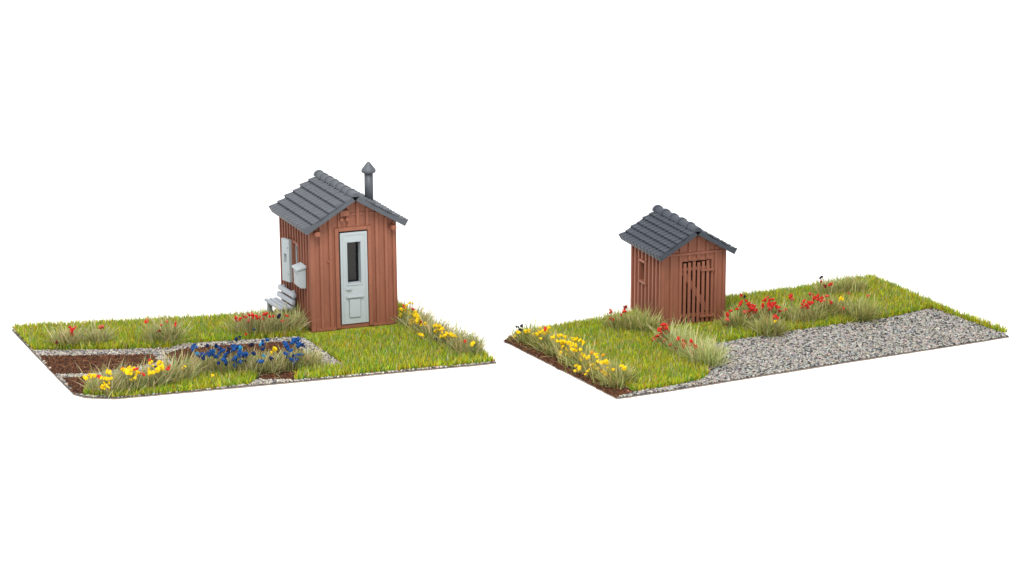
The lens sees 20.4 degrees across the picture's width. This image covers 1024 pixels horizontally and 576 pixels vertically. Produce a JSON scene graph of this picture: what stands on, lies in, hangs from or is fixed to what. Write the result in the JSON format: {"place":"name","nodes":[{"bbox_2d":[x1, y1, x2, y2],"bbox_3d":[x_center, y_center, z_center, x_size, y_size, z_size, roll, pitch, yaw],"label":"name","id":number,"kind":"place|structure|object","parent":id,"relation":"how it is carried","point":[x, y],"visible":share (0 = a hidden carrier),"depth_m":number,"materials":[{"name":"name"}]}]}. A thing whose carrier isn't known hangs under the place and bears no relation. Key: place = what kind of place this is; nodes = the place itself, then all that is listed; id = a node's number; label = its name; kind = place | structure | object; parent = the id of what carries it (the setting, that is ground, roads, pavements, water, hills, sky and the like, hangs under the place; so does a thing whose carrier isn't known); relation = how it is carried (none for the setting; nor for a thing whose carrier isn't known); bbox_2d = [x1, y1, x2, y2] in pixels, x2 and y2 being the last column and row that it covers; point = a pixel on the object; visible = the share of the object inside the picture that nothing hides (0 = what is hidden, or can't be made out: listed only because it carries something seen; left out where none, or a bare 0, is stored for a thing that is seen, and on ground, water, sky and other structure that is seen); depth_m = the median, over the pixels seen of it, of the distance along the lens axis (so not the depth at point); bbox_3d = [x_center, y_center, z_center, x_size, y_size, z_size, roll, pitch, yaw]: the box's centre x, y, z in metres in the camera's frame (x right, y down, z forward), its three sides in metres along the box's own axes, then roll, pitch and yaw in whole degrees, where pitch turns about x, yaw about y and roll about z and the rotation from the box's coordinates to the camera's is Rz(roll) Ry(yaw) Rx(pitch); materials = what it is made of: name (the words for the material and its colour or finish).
{"place":"outdoors","nodes":[
{"label":"outdoors","id":0,"kind":"place"},
{"bbox_2d":[12,329,496,399],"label":"ground","id":1,"kind":"structure","parent":0,"point":[254,385],"depth_m":57.27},
{"bbox_2d":[45,355,156,374],"bbox_3d":[-8.550,1.574,58.380,2.530,0.001,1.456,0,15,0],"label":"soil bed","id":2,"kind":"object","parent":1,"relation":"on","point":[86,364],"visible":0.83,"depth_m":58.46,"materials":[{"name":"brown soil"}]},
{"bbox_2d":[40,341,299,394],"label":"soil","id":3,"kind":"structure","parent":2,"relation":"on","point":[71,364],"depth_m":58.57,"materials":[{"name":"brown soil"}]},
{"bbox_2d":[190,337,336,376],"bbox_3d":[-5.185,1.420,57.950,3.338,0.670,1.630,-5,16,-19],"label":"flower row","id":4,"kind":"object","parent":3,"relation":"on","point":[262,363],"visible":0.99,"depth_m":57.77,"materials":[{"name":"plant"}]},
{"bbox_2d":[73,347,212,398],"bbox_3d":[-7.331,1.625,56.786,3.096,0.879,1.597,-9,17,-30],"label":"flower row","id":5,"kind":"object","parent":1,"relation":"on","point":[161,373],"visible":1,"depth_m":56.53,"materials":[{"name":"plant"}]},
{"bbox_2d":[89,378,255,396],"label":"turf","id":6,"kind":"structure","parent":1,"relation":"on","point":[183,390],"depth_m":56.69,"materials":[{"name":"plant"}]},
{"bbox_2d":[10,299,495,396],"bbox_3d":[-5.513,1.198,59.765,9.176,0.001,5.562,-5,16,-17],"label":"turf","id":7,"kind":"structure","parent":1,"relation":"on","point":[309,334],"depth_m":60.62,"materials":[{"name":"green plant"}]},
{"bbox_2d":[33,315,96,349],"bbox_3d":[-9.348,0.909,59.656,1.582,0.765,1.354,0,15,0],"label":"flower tuft","id":8,"kind":"object","parent":7,"relation":"on","point":[65,335],"visible":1,"depth_m":59.51,"materials":[{"name":"plant"}]},
{"bbox_2d":[77,315,120,348],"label":"flower tuft","id":9,"kind":"object","parent":7,"relation":"on","point":[101,336],"visible":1,"depth_m":59.69,"materials":[{"name":"plant"}]},
{"bbox_2d":[132,311,196,346],"bbox_3d":[-7.295,0.841,59.792,1.539,0.912,1.611,0,15,0],"label":"flower tuft","id":10,"kind":"object","parent":7,"relation":"on","point":[161,330],"visible":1,"depth_m":59.79,"materials":[{"name":"plant"}]},
{"bbox_2d":[217,299,314,338],"bbox_3d":[-5.210,0.644,60.552,2.454,0.739,1.756,0,15,0],"label":"flower tuft","id":11,"kind":"object","parent":7,"relation":"on","point":[272,322],"visible":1,"depth_m":60.44,"materials":[{"name":"plant"}]},
{"bbox_2d":[264,284,296,314],"bbox_3d":[-5.016,0.355,61.712,0.425,0.700,0.920,-7,17,-26],"label":"bench","id":12,"kind":"object","parent":7,"relation":"on","point":[278,302],"visible":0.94,"depth_m":61.65,"materials":[{"name":"grey paint"}]},
{"bbox_2d":[268,162,407,331],"bbox_3d":[-3.763,-1.083,61.574,2.352,3.511,2.570,-6,15,-21],"label":"hut","id":13,"kind":"object","parent":7,"relation":"on","point":[337,239],"visible":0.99,"depth_m":60.79,"materials":[{"name":"brown wood"}]},
{"bbox_2d":[295,244,297,263],"bbox_3d":[-4.591,-0.536,61.324,0.040,0.858,0.348,-6,15,-21],"label":"window","id":14,"kind":"structure","parent":13,"relation":"in","point":[295,244],"depth_m":61.38,"materials":[{"name":"grey paint"}]},
{"bbox_2d":[292,262,305,288],"bbox_3d":[-4.551,-0.259,60.780,0.213,0.507,0.380,-6,16,-21],"label":"mailbox","id":15,"kind":"object","parent":13,"relation":"attached to","point":[299,268],"visible":1,"depth_m":60.66,"materials":[{"name":"grey paint"}]},
{"bbox_2d":[339,230,368,323],"bbox_3d":[-3.389,-0.231,60.818,0.600,1.998,0.221,-6,15,-21],"label":"door","id":16,"kind":"structure","parent":13,"relation":"in","point":[352,245],"depth_m":60.82,"materials":[{"name":"grey paint"}]},
{"bbox_2d":[391,296,493,355],"bbox_3d":[-1.456,0.772,60.063,1.431,0.717,3.717,-8,17,-27],"label":"flower row","id":17,"kind":"object","parent":7,"relation":"on","point":[438,329],"visible":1,"depth_m":59.74,"materials":[{"name":"plant"}]},
{"bbox_2d":[13,329,494,397],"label":"gravel","id":18,"kind":"structure","parent":1,"relation":"on","point":[155,350],"depth_m":59.12,"materials":[{"name":"grey gravel"}]},
{"bbox_2d":[0,0,1023,575],"bbox_3d":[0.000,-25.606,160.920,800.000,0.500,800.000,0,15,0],"label":"background","id":19,"kind":"structure","parent":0,"point":[524,158],"depth_m":67.17},
{"bbox_2d":[618,205,736,325],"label":"shed","id":20,"kind":"structure","parent":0,"point":[678,266],"depth_m":61.21,"materials":[{"name":"wood"}]},
{"bbox_2d":[681,260,713,323],"bbox_3d":[3.989,0.087,61.202,0.742,1.372,0.096,-6,16,-21],"label":"door","id":21,"kind":"structure","parent":20,"relation":"in","point":[686,277],"depth_m":61.17,"materials":[{"name":"brown wood"}]},
{"bbox_2d":[505,336,1008,398],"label":"ground","id":22,"kind":"structure","parent":0,"point":[755,376],"depth_m":58.09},
{"bbox_2d":[503,336,632,396],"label":"soil","id":23,"kind":"structure","parent":22,"relation":"on","point":[615,393],"depth_m":58.14,"materials":[{"name":"brown soil"}]},
{"bbox_2d":[500,311,640,389],"bbox_3d":[1.256,1.253,58.608,1.467,0.664,5.195,-8,17,-28],"label":"flower row","id":24,"kind":"object","parent":23,"relation":"on","point":[603,370],"visible":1,"depth_m":58.21,"materials":[{"name":"plant"}]},
{"bbox_2d":[512,271,1008,390],"bbox_3d":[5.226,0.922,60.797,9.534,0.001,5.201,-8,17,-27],"label":"turf","id":25,"kind":"structure","parent":22,"relation":"on","point":[835,325],"depth_m":61.46,"materials":[{"name":"green plant"}]},
{"bbox_2d":[596,303,669,333],"bbox_3d":[2.623,0.641,60.545,1.711,0.694,1.613,0,15,0],"label":"flower tuft","id":26,"kind":"object","parent":25,"relation":"on","point":[634,322],"visible":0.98,"depth_m":60.58,"materials":[{"name":"plant"}]},
{"bbox_2d":[647,314,737,367],"bbox_3d":[3.760,1.073,58.978,1.647,0.759,2.852,-6,16,-20],"label":"flower tuft","id":27,"kind":"object","parent":25,"relation":"on","point":[709,352],"visible":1,"depth_m":58.69,"materials":[{"name":"plant"}]},
{"bbox_2d":[713,306,755,328],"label":"flower tuft","id":28,"kind":"object","parent":25,"relation":"on","point":[729,319],"visible":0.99,"depth_m":60.79,"materials":[{"name":"plant"}]},
{"bbox_2d":[721,294,769,322],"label":"flower tuft","id":29,"kind":"object","parent":25,"relation":"on","point":[753,308],"visible":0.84,"depth_m":61.03,"materials":[{"name":"plant"}]},
{"bbox_2d":[744,307,793,338],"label":"flower tuft","id":30,"kind":"object","parent":25,"relation":"on","point":[771,328],"visible":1,"depth_m":60.40,"materials":[{"name":"plant"}]},
{"bbox_2d":[746,296,807,320],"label":"flower tuft","id":31,"kind":"object","parent":25,"relation":"on","point":[770,305],"visible":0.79,"depth_m":61.30,"materials":[{"name":"plant"}]},
{"bbox_2d":[774,294,842,325],"bbox_3d":[6.301,0.461,61.326,1.763,0.666,1.459,0,15,0],"label":"flower tuft","id":32,"kind":"object","parent":25,"relation":"on","point":[811,311],"visible":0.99,"depth_m":61.30,"materials":[{"name":"plant"}]},
{"bbox_2d":[808,290,857,317],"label":"flower tuft","id":33,"kind":"object","parent":25,"relation":"on","point":[837,304],"visible":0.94,"depth_m":61.73,"materials":[{"name":"plant"}]},
{"bbox_2d":[802,269,880,296],"bbox_3d":[7.402,-0.128,63.598,1.759,0.588,1.449,-8,17,-27],"label":"flower tuft","id":34,"kind":"object","parent":25,"relation":"on","point":[845,284],"visible":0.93,"depth_m":63.58,"materials":[{"name":"plant"}]},
{"bbox_2d":[840,290,888,325],"bbox_3d":[7.552,0.407,61.522,1.321,0.713,1.429,0,15,0],"label":"flower tuft","id":35,"kind":"object","parent":25,"relation":"on","point":[860,309],"visible":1,"depth_m":61.53,"materials":[{"name":"plant"}]},
{"bbox_2d":[507,324,1007,397],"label":"path","id":36,"kind":"structure","parent":0,"point":[799,358],"depth_m":58.76,"materials":[{"name":"grey gravel"}]},
{"bbox_2d":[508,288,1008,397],"bbox_3d":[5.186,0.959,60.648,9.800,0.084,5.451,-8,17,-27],"label":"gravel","id":37,"kind":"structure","parent":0,"point":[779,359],"depth_m":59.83,"materials":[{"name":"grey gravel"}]}
]}

